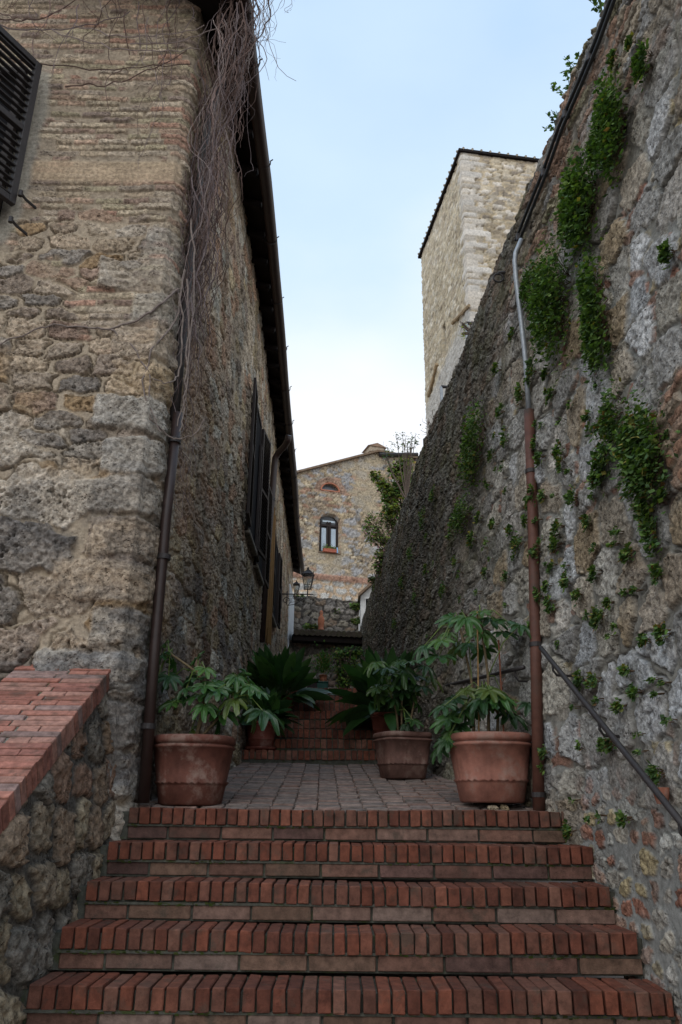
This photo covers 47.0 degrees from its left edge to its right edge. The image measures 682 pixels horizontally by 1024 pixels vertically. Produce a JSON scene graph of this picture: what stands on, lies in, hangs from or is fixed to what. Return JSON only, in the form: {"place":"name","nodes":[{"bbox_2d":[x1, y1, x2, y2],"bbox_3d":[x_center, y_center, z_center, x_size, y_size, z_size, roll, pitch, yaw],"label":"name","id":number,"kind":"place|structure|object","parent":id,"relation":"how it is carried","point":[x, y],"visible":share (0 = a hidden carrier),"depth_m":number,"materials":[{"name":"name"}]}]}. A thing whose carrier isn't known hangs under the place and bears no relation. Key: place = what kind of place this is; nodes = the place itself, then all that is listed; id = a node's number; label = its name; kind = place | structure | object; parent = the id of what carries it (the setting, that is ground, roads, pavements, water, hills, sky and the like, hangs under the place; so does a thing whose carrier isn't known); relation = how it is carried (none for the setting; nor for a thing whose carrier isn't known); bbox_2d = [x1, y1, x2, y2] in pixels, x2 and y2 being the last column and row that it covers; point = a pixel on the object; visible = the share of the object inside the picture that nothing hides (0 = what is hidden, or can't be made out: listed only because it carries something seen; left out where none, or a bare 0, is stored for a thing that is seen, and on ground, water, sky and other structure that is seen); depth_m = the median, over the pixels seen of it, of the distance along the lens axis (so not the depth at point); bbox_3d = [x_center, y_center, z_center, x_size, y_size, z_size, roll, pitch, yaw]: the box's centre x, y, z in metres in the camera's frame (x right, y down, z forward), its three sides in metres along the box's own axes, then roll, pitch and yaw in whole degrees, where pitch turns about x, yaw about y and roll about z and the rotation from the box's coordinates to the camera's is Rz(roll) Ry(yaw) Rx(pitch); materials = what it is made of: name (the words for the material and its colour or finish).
{"place":"outdoors","nodes":[
{"label":"outdoors","id":0,"kind":"place"},
{"bbox_2d":[139,763,535,813],"bbox_3d":[-0.079,2.359,6.816,2.873,0.513,3.767,1,-21,0],"label":"landing","id":1,"kind":"object","parent":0,"point":[301,786],"visible":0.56,"depth_m":6.03,"materials":[{"name":"brick"}]},
{"bbox_2d":[153,734,235,805],"bbox_3d":[-0.995,1.733,5.252,0.556,0.435,0.556,1,-21,0],"label":"terracotta pot","id":2,"kind":"object","parent":1,"relation":"on","point":[191,769],"visible":0.91,"depth_m":5.06,"materials":[{"name":"ceramic"}]},
{"bbox_2d":[157,639,284,735],"bbox_3d":[-0.867,1.252,5.412,0.988,0.736,0.511,1,-21,0],"label":"fatsia plant","id":3,"kind":"object","parent":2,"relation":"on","point":[241,687],"visible":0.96,"depth_m":5.33,"materials":[{"name":"green plant"}]},
{"bbox_2d":[373,731,432,778],"bbox_3d":[0.559,2.218,7.127,0.476,0.400,0.476,8,-22,-19],"label":"terracotta pot","id":4,"kind":"object","parent":1,"relation":"on","point":[402,754],"visible":0.98,"depth_m":6.95,"materials":[{"name":"ceramic"}]},
{"bbox_2d":[363,659,443,730],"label":"fatsia plant","id":5,"kind":"object","parent":4,"relation":"on","point":[405,678],"visible":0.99,"depth_m":7.25,"materials":[{"name":"green plant"}]},
{"bbox_2d":[450,731,531,802],"bbox_3d":[1.002,1.721,5.264,0.560,0.435,0.560,1,-21,0],"label":"terracotta pot","id":6,"kind":"object","parent":1,"relation":"on","point":[490,766],"visible":0.92,"depth_m":5.07,"materials":[{"name":"ceramic"}]},
{"bbox_2d":[412,605,531,764],"bbox_3d":[0.915,1.172,5.441,0.839,1.111,0.536,1,-21,0],"label":"fatsia plant","id":7,"kind":"object","parent":6,"relation":"in","point":[483,701],"visible":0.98,"depth_m":5.39,"materials":[{"name":"green plant"}]},
{"bbox_2d":[477,612,503,731],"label":"plant stakes","id":8,"kind":"object","parent":6,"relation":"in","point":[478,673],"visible":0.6,"depth_m":5.48,"materials":[{"name":"brown wood"}]},
{"bbox_2d":[89,840,623,977],"bbox_3d":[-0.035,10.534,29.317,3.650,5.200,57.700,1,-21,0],"label":"stair riser","id":9,"kind":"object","parent":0,"point":[357,880],"depth_m":4.57,"materials":[{"name":"brown brick"}]},
{"bbox_2d":[0,0,304,877],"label":"stone house","id":10,"kind":"structure","parent":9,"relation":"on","point":[104,564],"depth_m":6.29,"materials":[{"name":"brown stone"}]},
{"bbox_2d":[0,67,27,213],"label":"window","id":11,"kind":"structure","parent":10,"relation":"in","point":[1,201],"depth_m":6.54,"materials":[{"name":"brown wood"}]},
{"bbox_2d":[0,0,295,532],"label":"bare creeper","id":12,"kind":"object","parent":10,"relation":"hanging from","point":[209,177],"visible":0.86,"depth_m":6.66,"materials":[{"name":"brown plant"}]},
{"bbox_2d":[244,398,261,555],"bbox_3d":[-1.179,-0.504,10.593,0.100,2.000,1.050,1,-20,0],"label":"window","id":13,"kind":"structure","parent":10,"relation":"in","point":[249,532],"depth_m":10.65,"materials":[{"name":"brown wood"}]},
{"bbox_2d":[253,511,264,585],"bbox_3d":[-1.213,0.133,11.796,0.100,1.750,1.050,1,-20,0],"label":"window","id":14,"kind":"structure","parent":10,"relation":"in","point":[258,566],"depth_m":11.63,"materials":[{"name":"brown wood"}]},
{"bbox_2d":[272,544,278,627],"bbox_3d":[-1.291,1.334,15.083,0.100,1.600,1.050,1,-20,0],"label":"window","id":15,"kind":"structure","parent":10,"relation":"in","point":[274,624],"depth_m":15.37,"materials":[{"name":"brown wood"}]},
{"bbox_2d":[281,567,314,608],"bbox_3d":[-0.978,1.707,17.721,0.746,0.983,0.297,1,-21,0],"label":"wall lantern","id":16,"kind":"object","parent":10,"relation":"attached to","point":[307,573],"depth_m":17.68,"materials":[{"name":"metal"}]},
{"bbox_2d":[292,443,417,628],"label":"stone house","id":17,"kind":"structure","parent":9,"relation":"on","point":[339,499],"depth_m":36.26,"materials":[{"name":"beige stone"}]},
{"bbox_2d":[318,517,340,554],"bbox_3d":[-0.546,1.057,35.988,1.060,1.836,0.290,7,-21,-17],"label":"window","id":18,"kind":"structure","parent":17,"relation":"in","point":[328,530],"depth_m":36.09,"materials":[{"name":"brown glass"}]},
{"bbox_2d":[320,483,339,492],"bbox_3d":[-0.529,-1.137,36.792,0.962,0.453,0.255,7,-21,-17],"label":"lunette window","id":19,"kind":"structure","parent":17,"relation":"in","point":[324,487],"depth_m":36.81,"materials":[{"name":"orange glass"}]},
{"bbox_2d":[251,0,604,469],"label":"sky","id":20,"kind":"structure","parent":0,"point":[369,130],"materials":[{"name":"blue"}]},
{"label":"landing bed","id":21,"kind":"structure","parent":0,"visible":0},
{"bbox_2d":[242,688,377,765],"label":"brick staircase","id":22,"kind":"structure","parent":21,"relation":"on","point":[315,739],"depth_m":9.05,"materials":[{"name":"red brick"}]},
{"bbox_2d":[244,721,276,750],"bbox_3d":[-0.912,2.559,8.947,0.380,0.312,0.380,1,-21,0],"label":"plastic pot","id":23,"kind":"object","parent":22,"relation":"on","point":[258,739],"visible":0.67,"depth_m":8.81,"materials":[{"name":"plastic"}]},
{"bbox_2d":[241,683,303,737],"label":"aspidistra plant","id":24,"kind":"object","parent":23,"relation":"in","point":[276,705],"visible":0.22,"depth_m":8.90,"materials":[{"name":"green plant"}]},
{"bbox_2d":[370,712,403,733],"bbox_3d":[0.541,2.514,9.204,0.408,0.290,0.408,1,-21,0],"label":"flower pot","id":25,"kind":"object","parent":22,"relation":"on","point":[379,724],"visible":0.42,"depth_m":9.08,"materials":[{"name":"ceramic"}]},
{"bbox_2d":[324,646,420,735],"bbox_3d":[0.513,2.125,9.321,1.544,1.098,1.579,1,-21,0],"label":"aspidistra plant","id":26,"kind":"object","parent":25,"relation":"in","point":[355,718],"visible":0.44,"depth_m":9.08,"materials":[{"name":"green plant"}]},
{"bbox_3d":[-0.797,2.513,10.001,0.372,0.290,0.372,1,-21,0],"label":"plastic pot","id":27,"kind":"object","parent":22,"relation":"on","visible":0},
{"bbox_2d":[247,644,333,712],"bbox_3d":[-0.858,2.208,10.139,1.330,0.959,1.285,-15,-25,35],"label":"aspidistra plant","id":28,"kind":"object","parent":27,"relation":"in","point":[284,672],"visible":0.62,"depth_m":9.95,"materials":[{"name":"green plant"}]},
{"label":"upper path","id":29,"kind":"structure","parent":0,"visible":0},
{"bbox_2d":[317,681,328,688],"bbox_3d":[-0.282,2.665,11.814,0.190,0.188,0.280,1,-21,0],"label":"crate","id":30,"kind":"object","parent":29,"relation":"on","point":[323,684],"visible":0.51,"depth_m":11.71,"materials":[{"name":"green paint"}]},
{"bbox_2d":[319,674,327,680],"bbox_3d":[-0.271,2.535,11.916,0.146,0.120,0.146,1,-21,0],"label":"terracotta pot","id":31,"kind":"object","parent":30,"relation":"on","point":[322,677],"visible":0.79,"depth_m":11.87,"materials":[{"name":"ceramic"}]},
{"bbox_2d":[308,640,340,674],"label":"potted herb","id":32,"kind":"object","parent":31,"relation":"in","point":[324,661],"visible":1,"depth_m":11.98,"materials":[{"name":"green plant"}]},
{"bbox_2d":[289,628,362,688],"bbox_3d":[-0.327,4.582,21.340,2.752,2.957,1.397,5,-21,-10],"label":"lean to","id":33,"kind":"object","parent":29,"relation":"on","point":[302,638],"visible":0.13,"depth_m":21.22,"materials":[{"name":"brown wood"}]},
{"bbox_2d":[293,595,358,635],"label":"terrace wall","id":34,"kind":"structure","parent":29,"relation":"on","point":[307,609],"depth_m":24.34,"materials":[{"name":"grey stone"}]},
{"bbox_2d":[358,581,371,630],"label":"white outbuilding","id":35,"kind":"structure","parent":34,"relation":"on","point":[364,595],"depth_m":24.16,"materials":[{"name":"paint"}]},
{"bbox_2d":[332,645,364,689],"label":"climbing shrub","id":36,"kind":"object","parent":29,"relation":"on","point":[342,678],"visible":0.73,"depth_m":13.10,"materials":[{"name":"green plant"}]},
{"label":"ground","id":37,"kind":"structure","parent":0,"visible":0},
{"bbox_2d":[0,665,117,1023],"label":"stair parapet","id":38,"kind":"structure","parent":37,"relation":"on","point":[57,811],"depth_m":3.97,"materials":[{"name":"stone"}]},
{"bbox_2d":[21,807,675,1023],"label":"brick staircase","id":39,"kind":"structure","parent":37,"relation":"on","point":[493,947],"depth_m":3.81,"materials":[{"name":"red brick"}]},
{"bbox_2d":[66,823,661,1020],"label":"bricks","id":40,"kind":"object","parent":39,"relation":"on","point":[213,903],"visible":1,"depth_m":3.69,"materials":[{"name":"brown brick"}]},
{"bbox_2d":[418,147,539,435],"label":"stone tower","id":41,"kind":"structure","parent":37,"relation":"on","point":[472,221],"depth_m":23.13,"materials":[{"name":"beige stone"}]},
{"bbox_2d":[360,0,681,1023],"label":"retaining wall","id":42,"kind":"structure","parent":37,"relation":"on","point":[636,866],"depth_m":4.72,"materials":[{"name":"stone"}]},
{"bbox_2d":[361,480,401,577],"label":"blossom shrub","id":43,"kind":"object","parent":42,"relation":"on","point":[382,539],"visible":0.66,"depth_m":16.43,"materials":[{"name":"green plant"}]},
{"bbox_2d":[369,454,415,519],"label":"ivy shrub","id":44,"kind":"object","parent":43,"relation":"attached to","point":[392,496],"visible":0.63,"depth_m":16.44,"materials":[{"name":"green plant"}]},
{"bbox_2d":[381,432,419,498],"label":"bare shrub","id":45,"kind":"object","parent":42,"relation":"on","point":[407,477],"visible":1,"depth_m":16.19,"materials":[{"name":"brown plant"}]},
{"bbox_2d":[449,485,473,545],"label":"wall plant","id":46,"kind":"object","parent":42,"relation":"attached to","point":[459,517],"depth_m":7.39,"materials":[{"name":"green plant"}]},
{"bbox_2d":[465,527,476,549],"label":"wall plant","id":47,"kind":"object","parent":42,"relation":"attached to","point":[469,539],"depth_m":7.10,"materials":[{"name":"green plant"}]},
{"bbox_2d":[455,396,489,495],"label":"wall plant","id":48,"kind":"object","parent":42,"relation":"attached to","point":[469,463],"depth_m":7.23,"materials":[{"name":"green plant"}]},
{"bbox_2d":[445,665,528,686],"bbox_3d":[1.168,1.498,6.813,0.178,0.364,3.099,2,-21,-5],"label":"handrail","id":49,"kind":"object","parent":42,"relation":"attached to","point":[509,670],"visible":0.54,"depth_m":5.89,"materials":[{"name":"metal"}]},
{"bbox_2d":[498,425,509,448],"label":"wall plant","id":50,"kind":"object","parent":42,"relation":"attached to","point":[502,440],"depth_m":6.48,"materials":[{"name":"green plant"}]},
{"bbox_2d":[508,531,525,554],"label":"wall plant","id":51,"kind":"object","parent":42,"relation":"attached to","point":[514,543],"depth_m":5.89,"materials":[{"name":"green plant"}]},
{"bbox_2d":[513,382,524,408],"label":"wall plant","id":52,"kind":"object","parent":42,"relation":"attached to","point":[517,394],"depth_m":6.15,"materials":[{"name":"green plant"}]},
{"bbox_2d":[518,259,536,315],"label":"wall plant","id":53,"kind":"object","parent":42,"relation":"attached to","point":[525,281],"depth_m":6.13,"materials":[{"name":"green plant"}]},
{"bbox_2d":[512,238,545,810],"bbox_3d":[1.364,-0.190,5.735,0.256,4.443,0.086,1,-21,0],"label":"drainpipe","id":54,"kind":"object","parent":42,"relation":"attached to","point":[538,787],"visible":0.93,"depth_m":5.42,"materials":[{"name":"metal"}]},
{"bbox_2d":[523,356,536,386],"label":"wall plant","id":55,"kind":"object","parent":42,"relation":"attached to","point":[530,372],"depth_m":5.96,"materials":[{"name":"green plant"}]},
{"bbox_2d":[522,483,538,511],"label":"wall plant","id":56,"kind":"object","parent":42,"relation":"attached to","point":[526,497],"depth_m":5.65,"materials":[{"name":"green plant"}]},
{"bbox_2d":[527,544,541,562],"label":"wall plant","id":57,"kind":"object","parent":42,"relation":"attached to","point":[532,552],"depth_m":5.50,"materials":[{"name":"green plant"}]},
{"bbox_2d":[532,450,545,467],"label":"wall plant","id":58,"kind":"object","parent":42,"relation":"attached to","point":[536,456],"depth_m":5.59,"materials":[{"name":"green plant"}]},
{"bbox_2d":[541,594,556,611],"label":"wall plant","id":59,"kind":"object","parent":42,"relation":"attached to","point":[546,602],"depth_m":5.19,"materials":[{"name":"green plant"}]},
{"bbox_2d":[543,385,555,406],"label":"wall plant","id":60,"kind":"object","parent":42,"relation":"attached to","point":[548,391],"depth_m":5.54,"materials":[{"name":"green plant"}]},
{"bbox_2d":[543,110,556,131],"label":"coping weed","id":61,"kind":"object","parent":42,"relation":"on","point":[550,127],"visible":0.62,"depth_m":6.09,"materials":[{"name":"green plant"}]},
{"bbox_2d":[524,219,580,383],"bbox_3d":[1.453,-1.472,5.453,0.246,1.414,1.118,1,-21,0],"label":"wall plant","id":62,"kind":"object","parent":42,"relation":"attached to","point":[543,305],"depth_m":5.38,"materials":[{"name":"green plant"}]},
{"bbox_2d":[547,537,563,554],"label":"wall plant","id":63,"kind":"object","parent":42,"relation":"attached to","point":[553,544],"depth_m":5.21,"materials":[{"name":"green plant"}]},
{"bbox_2d":[549,518,564,539],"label":"wall plant","id":64,"kind":"object","parent":42,"relation":"attached to","point":[556,525],"depth_m":5.21,"materials":[{"name":"green plant"}]},
{"bbox_2d":[551,439,564,461],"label":"wall plant","id":65,"kind":"object","parent":42,"relation":"attached to","point":[556,450],"depth_m":5.26,"materials":[{"name":"green plant"}]},
{"bbox_2d":[554,456,564,473],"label":"wall plant","id":66,"kind":"object","parent":42,"relation":"attached to","point":[558,463],"depth_m":5.22,"materials":[{"name":"green plant"}]},
{"bbox_2d":[551,69,569,95],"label":"coping weed","id":67,"kind":"object","parent":42,"relation":"on","point":[553,86],"visible":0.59,"depth_m":5.90,"materials":[{"name":"green plant"}]},
{"bbox_2d":[556,568,570,592],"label":"wall plant","id":68,"kind":"object","parent":42,"relation":"attached to","point":[563,583],"depth_m":4.97,"materials":[{"name":"green plant"}]},
{"bbox_2d":[514,0,615,240],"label":"cable run","id":69,"kind":"object","parent":42,"relation":"attached to","point":[591,52],"visible":0.95,"depth_m":5.59,"materials":[{"name":"metal"}]},
{"bbox_2d":[561,819,576,842],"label":"wall plant","id":70,"kind":"object","parent":42,"relation":"attached to","point":[566,829],"depth_m":4.64,"materials":[{"name":"green plant"}]},
{"bbox_2d":[560,52,578,74],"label":"coping weed","id":71,"kind":"object","parent":42,"relation":"on","point":[569,63],"visible":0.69,"depth_m":5.70,"materials":[{"name":"green plant"}]},
{"bbox_2d":[563,484,577,510],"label":"wall plant","id":72,"kind":"object","parent":42,"relation":"attached to","point":[570,497],"depth_m":4.92,"materials":[{"name":"green plant"}]},
{"bbox_2d":[570,588,583,606],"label":"wall plant","id":73,"kind":"object","parent":42,"relation":"attached to","point":[575,594],"depth_m":4.73,"materials":[{"name":"green plant"}]},
{"bbox_2d":[571,668,583,691],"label":"wall plant","id":74,"kind":"object","parent":42,"relation":"attached to","point":[577,682],"depth_m":4.61,"materials":[{"name":"green plant"}]},
{"bbox_2d":[552,140,607,272],"bbox_3d":[1.525,-1.933,5.024,0.212,1.092,0.862,1,-21,0],"label":"wall plant","id":75,"kind":"object","parent":42,"relation":"attached to","point":[574,211],"depth_m":4.97,"materials":[{"name":"green plant"}]},
{"bbox_2d":[578,514,591,532],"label":"wall plant","id":76,"kind":"object","parent":42,"relation":"attached to","point":[584,521],"depth_m":4.66,"materials":[{"name":"green plant"}]},
{"bbox_2d":[583,130,600,182],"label":"wall plant","id":77,"kind":"object","parent":42,"relation":"attached to","point":[591,151],"depth_m":4.92,"materials":[{"name":"green plant"}]},
{"bbox_2d":[572,237,612,386],"bbox_3d":[1.513,-1.161,4.674,0.166,1.163,0.534,1,-21,0],"label":"wall plant","id":78,"kind":"object","parent":42,"relation":"attached to","point":[589,326],"depth_m":4.67,"materials":[{"name":"green plant"}]},
{"bbox_2d":[583,671,602,688],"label":"wall plant","id":79,"kind":"object","parent":42,"relation":"attached to","point":[591,681],"depth_m":4.38,"materials":[{"name":"green plant"}]},
{"bbox_2d":[585,564,602,583],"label":"wall plant","id":80,"kind":"object","parent":42,"relation":"attached to","point":[592,574],"depth_m":4.49,"materials":[{"name":"green plant"}]},
{"bbox_2d":[589,0,603,12],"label":"coping weed","id":81,"kind":"object","parent":42,"relation":"on","point":[599,7],"visible":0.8,"depth_m":5.29,"materials":[{"name":"green plant"}]},
{"bbox_2d":[587,605,606,632],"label":"wall plant","id":82,"kind":"object","parent":42,"relation":"attached to","point":[594,617],"depth_m":4.39,"materials":[{"name":"green plant"}]},
{"bbox_2d":[584,417,611,496],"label":"wall plant","id":83,"kind":"object","parent":42,"relation":"attached to","point":[598,460],"depth_m":4.45,"materials":[{"name":"green plant"}]},
{"bbox_2d":[584,63,628,196],"bbox_3d":[1.599,-2.305,4.697,0.169,0.844,0.622,1,-21,0],"label":"wall plant","id":84,"kind":"object","parent":42,"relation":"attached to","point":[607,119],"depth_m":4.61,"materials":[{"name":"green plant"}]},
{"bbox_2d":[601,597,614,609],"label":"wall plant","id":85,"kind":"object","parent":42,"relation":"attached to","point":[606,602],"depth_m":4.26,"materials":[{"name":"green plant"}]},
{"bbox_2d":[600,737,616,754],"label":"wall plant","id":86,"kind":"object","parent":42,"relation":"attached to","point":[607,743],"depth_m":4.10,"materials":[{"name":"green plant"}]},
{"bbox_2d":[594,373,624,461],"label":"wall plant","id":87,"kind":"object","parent":42,"relation":"attached to","point":[607,423],"depth_m":4.32,"materials":[{"name":"green plant"}]},
{"bbox_2d":[602,340,617,356],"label":"wall plant","id":88,"kind":"object","parent":42,"relation":"attached to","point":[606,347],"depth_m":4.49,"materials":[{"name":"green plant"}]},
{"bbox_2d":[539,646,681,836],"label":"handrail","id":89,"kind":"object","parent":42,"relation":"attached to","point":[658,794],"visible":0.95,"depth_m":3.85,"materials":[{"name":"metal"}]},
{"bbox_2d":[605,48,620,70],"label":"wall plant","id":90,"kind":"object","parent":42,"relation":"attached to","point":[611,56],"depth_m":4.75,"materials":[{"name":"green plant"}]},
{"bbox_2d":[608,697,626,714],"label":"wall plant","id":91,"kind":"object","parent":42,"relation":"attached to","point":[616,706],"depth_m":4.03,"materials":[{"name":"green plant"}]},
{"bbox_2d":[614,809,633,828],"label":"wall plant","id":92,"kind":"object","parent":42,"relation":"attached to","point":[621,818],"depth_m":3.89,"materials":[{"name":"green plant"}]},
{"bbox_2d":[616,664,634,677],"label":"wall plant","id":93,"kind":"object","parent":42,"relation":"attached to","point":[624,670],"depth_m":3.97,"materials":[{"name":"green plant"}]},
{"bbox_2d":[618,541,635,563],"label":"wall plant","id":94,"kind":"object","parent":42,"relation":"attached to","point":[625,552],"depth_m":4.03,"materials":[{"name":"green plant"}]},
{"bbox_2d":[623,31,635,51],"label":"wall plant","id":95,"kind":"object","parent":42,"relation":"attached to","point":[628,42],"depth_m":4.49,"materials":[{"name":"green plant"}]},
{"bbox_2d":[625,682,643,701],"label":"wall plant","id":96,"kind":"object","parent":42,"relation":"attached to","point":[631,690],"depth_m":3.87,"materials":[{"name":"green plant"}]},
{"bbox_2d":[629,37,652,91],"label":"wall plant","id":97,"kind":"object","parent":42,"relation":"attached to","point":[639,66],"depth_m":4.25,"materials":[{"name":"green plant"}]},
{"bbox_2d":[635,632,650,650],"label":"wall plant","id":98,"kind":"object","parent":42,"relation":"attached to","point":[642,638],"depth_m":3.79,"materials":[{"name":"green plant"}]},
{"bbox_2d":[609,380,680,531],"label":"wall plant","id":99,"kind":"object","parent":42,"relation":"attached to","point":[635,448],"depth_m":3.82,"materials":[{"name":"green plant"}]},
{"bbox_2d":[629,484,662,568],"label":"wall plant","id":100,"kind":"object","parent":42,"relation":"attached to","point":[643,519],"depth_m":3.79,"materials":[{"name":"green plant"}]},
{"bbox_2d":[645,760,665,786],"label":"wall plant","id":101,"kind":"object","parent":42,"relation":"attached to","point":[651,771],"depth_m":3.57,"materials":[{"name":"green plant"}]},
{"bbox_2d":[648,561,662,585],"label":"wall plant","id":102,"kind":"object","parent":42,"relation":"attached to","point":[652,570],"depth_m":3.70,"materials":[{"name":"green plant"}]},
{"bbox_2d":[650,620,670,645],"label":"wall plant","id":103,"kind":"object","parent":42,"relation":"attached to","point":[658,632],"depth_m":3.60,"materials":[{"name":"green plant"}]},
{"bbox_2d":[651,482,671,505],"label":"wall plant","id":104,"kind":"object","parent":42,"relation":"attached to","point":[662,494],"depth_m":3.69,"materials":[{"name":"green plant"}]},
{"bbox_2d":[653,787,669,803],"bbox_3d":[1.437,1.272,3.515,0.074,0.070,0.074,1,-21,0],"label":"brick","id":105,"kind":"object","parent":42,"relation":"attached to","point":[665,791],"visible":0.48,"depth_m":3.49,"materials":[{"name":"brick"}]},
{"bbox_2d":[656,238,676,269],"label":"wall plant","id":106,"kind":"object","parent":42,"relation":"attached to","point":[664,252],"depth_m":3.80,"materials":[{"name":"green plant"}]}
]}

